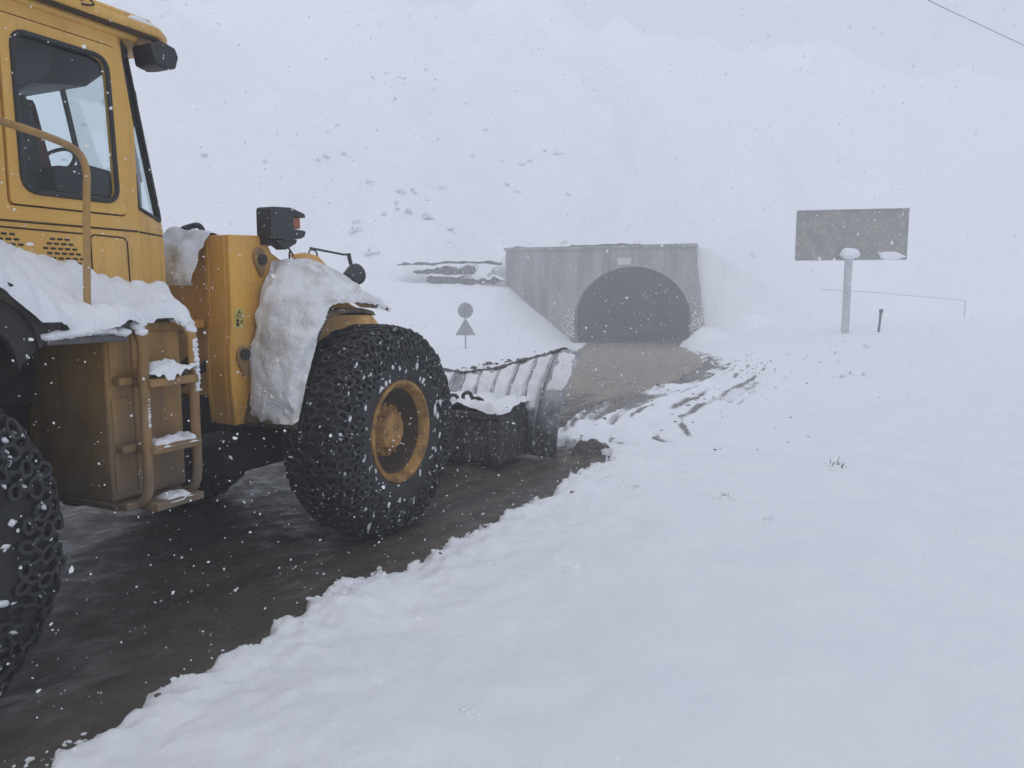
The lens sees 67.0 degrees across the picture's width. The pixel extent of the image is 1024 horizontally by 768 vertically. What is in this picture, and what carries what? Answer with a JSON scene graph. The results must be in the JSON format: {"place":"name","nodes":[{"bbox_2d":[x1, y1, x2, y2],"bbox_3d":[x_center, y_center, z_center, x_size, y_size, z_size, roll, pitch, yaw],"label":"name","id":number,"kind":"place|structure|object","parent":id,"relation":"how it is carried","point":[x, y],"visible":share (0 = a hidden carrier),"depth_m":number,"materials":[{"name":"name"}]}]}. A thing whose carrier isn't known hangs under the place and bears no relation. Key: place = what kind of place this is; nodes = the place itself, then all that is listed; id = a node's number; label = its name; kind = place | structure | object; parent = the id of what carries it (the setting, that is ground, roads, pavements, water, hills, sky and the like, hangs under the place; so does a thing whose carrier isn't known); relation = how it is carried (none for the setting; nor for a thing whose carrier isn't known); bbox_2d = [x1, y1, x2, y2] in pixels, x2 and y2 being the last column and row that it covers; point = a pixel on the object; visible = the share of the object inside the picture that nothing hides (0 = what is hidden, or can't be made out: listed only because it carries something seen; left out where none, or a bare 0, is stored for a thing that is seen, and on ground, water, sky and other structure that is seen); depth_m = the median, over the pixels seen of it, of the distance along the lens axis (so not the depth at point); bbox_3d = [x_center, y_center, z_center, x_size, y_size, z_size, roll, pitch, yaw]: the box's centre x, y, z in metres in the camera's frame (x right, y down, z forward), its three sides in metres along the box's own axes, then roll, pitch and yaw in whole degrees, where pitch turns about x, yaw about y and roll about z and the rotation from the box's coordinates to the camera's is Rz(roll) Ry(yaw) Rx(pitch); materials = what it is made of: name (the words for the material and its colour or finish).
{"place":"outdoors","nodes":[
{"label":"outdoors","id":0,"kind":"place"},
{"bbox_2d":[0,338,704,767],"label":"road","id":1,"kind":"structure","parent":0,"point":[274,564],"depth_m":5.46,"materials":[{"name":"grey asphalt"}]},
{"bbox_2d":[0,0,581,698],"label":"wheel loader","id":2,"kind":"object","parent":1,"relation":"on","point":[300,316],"visible":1,"depth_m":4.64,"materials":[{"name":"yellow paint"}]},
{"bbox_2d":[0,12,125,214],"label":"door","id":3,"kind":"structure","parent":2,"relation":"in","point":[19,191],"depth_m":4.13,"materials":[{"name":"yellow paint"}]},
{"bbox_2d":[530,438,609,466],"bbox_3d":[1.013,0.781,9.127,1.240,0.283,1.400,3,7,25],"label":"slush heap","id":4,"kind":"object","parent":1,"relation":"on","point":[580,452],"visible":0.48,"depth_m":8.89,"materials":[{"name":"grey snow"}]},
{"bbox_2d":[0,0,1023,764],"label":"snowfall","id":5,"kind":"structure","parent":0,"point":[752,254],"depth_m":6.86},
{"bbox_2d":[12,0,1023,767],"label":"snow ground","id":6,"kind":"structure","parent":0,"point":[556,644],"depth_m":13.84,"materials":[{"name":"white snow"}]},
{"bbox_2d":[349,225,362,232],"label":"hill shrub","id":7,"kind":"object","parent":6,"relation":"on","point":[353,229],"visible":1,"depth_m":62.17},
{"bbox_2d":[363,249,379,254],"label":"hill shrub","id":8,"kind":"object","parent":6,"relation":"on","point":[368,252],"visible":0.97,"depth_m":60.12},
{"bbox_2d":[396,188,405,192],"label":"hill shrub","id":9,"kind":"object","parent":6,"relation":"on","point":[401,191],"visible":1,"depth_m":67.28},
{"bbox_2d":[404,207,411,213],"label":"hill shrub","id":10,"kind":"object","parent":6,"relation":"on","point":[408,211],"visible":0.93,"depth_m":64.83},
{"bbox_2d":[421,213,431,218],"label":"hill shrub","id":11,"kind":"object","parent":6,"relation":"on","point":[425,216],"visible":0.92,"depth_m":63.92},
{"bbox_2d":[426,273,503,284],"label":"stone ledge","id":12,"kind":"object","parent":6,"relation":"on","point":[440,279],"visible":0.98,"depth_m":55.93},
{"bbox_2d":[413,263,477,274],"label":"stone ledge","id":13,"kind":"object","parent":12,"relation":"on","point":[469,269],"visible":0.98,"depth_m":56.28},
{"bbox_2d":[397,258,502,265],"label":"stone ledge","id":14,"kind":"object","parent":13,"relation":"on","point":[448,261],"visible":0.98,"depth_m":56.71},
{"bbox_2d":[456,302,474,348],"bbox_3d":[-2.401,-2.824,39.955,1.025,2.820,0.108,0,7,-3],"label":"road sign","id":15,"kind":"object","parent":6,"relation":"on","point":[465,310],"visible":0.96,"depth_m":39.91,"materials":[{"name":"grey metal"}]},
{"bbox_2d":[460,707,481,715],"bbox_3d":[-0.182,1.459,3.427,0.105,0.048,0.070,0,7,0],"label":"grass tuft","id":16,"kind":"object","parent":6,"relation":"on","point":[465,710],"visible":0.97,"depth_m":3.41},
{"bbox_2d":[154,349,820,696],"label":"mud clods","id":17,"kind":"object","parent":6,"relation":"on","point":[472,367],"visible":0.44,"depth_m":18.95,"materials":[{"name":"brown soil"}]},
{"bbox_2d":[504,241,703,342],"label":"tunnel portal","id":18,"kind":"object","parent":6,"relation":"on","point":[633,288],"visible":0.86,"depth_m":56.11,"materials":[{"name":"concrete"}]},
{"bbox_2d":[632,485,646,489],"bbox_3d":[1.194,0.977,7.271,0.143,0.071,0.100,0,7,0],"label":"grass tuft","id":19,"kind":"object","parent":6,"relation":"on","point":[642,488],"visible":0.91,"depth_m":7.25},
{"bbox_2d":[711,492,735,499],"bbox_3d":[1.903,1.010,6.958,0.225,0.097,0.112,0,7,0],"label":"grass tuft","id":20,"kind":"object","parent":6,"relation":"on","point":[726,497],"visible":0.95,"depth_m":6.93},
{"bbox_2d":[763,517,776,521],"bbox_3d":[2.055,1.087,6.167,0.104,0.058,0.086,3,7,22],"label":"grass tuft","id":21,"kind":"object","parent":6,"relation":"on","point":[770,519],"visible":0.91,"depth_m":6.15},
{"bbox_2d":[817,456,855,471],"bbox_3d":[3.366,0.823,8.037,0.315,0.169,0.303,-2,7,-19],"label":"grass tuft","id":22,"kind":"object","parent":6,"relation":"on","point":[835,466],"visible":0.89,"depth_m":8.00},
{"bbox_2d":[795,208,909,333],"bbox_3d":[14.703,-4.587,33.657,4.540,5.960,0.680,2,7,13],"label":"billboard","id":23,"kind":"object","parent":6,"relation":"on","point":[893,229],"visible":0.97,"depth_m":33.60,"materials":[{"name":"metal"}]},
{"bbox_2d":[877,309,882,331],"bbox_3d":[15.924,-2.597,33.523,0.170,1.290,0.170,4,7,0],"label":"marker post","id":24,"kind":"object","parent":6,"relation":"on","point":[880,317],"visible":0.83,"depth_m":33.47,"materials":[{"name":"metal"}]},
{"bbox_2d":[821,289,965,317],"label":"pipeline","id":25,"kind":"object","parent":6,"relation":"on","point":[908,295],"visible":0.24,"depth_m":65.34,"materials":[{"name":"metal"}]},
{"bbox_2d":[405,0,1023,253],"label":"sky","id":26,"kind":"structure","parent":0,"point":[753,12],"materials":[{"name":"white"}]},
{"bbox_2d":[928,0,1023,45],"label":"overhead cable","id":27,"kind":"object","parent":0,"point":[974,22],"visible":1,"depth_m":14.68,"materials":[{"name":"grey metal"}]}
]}

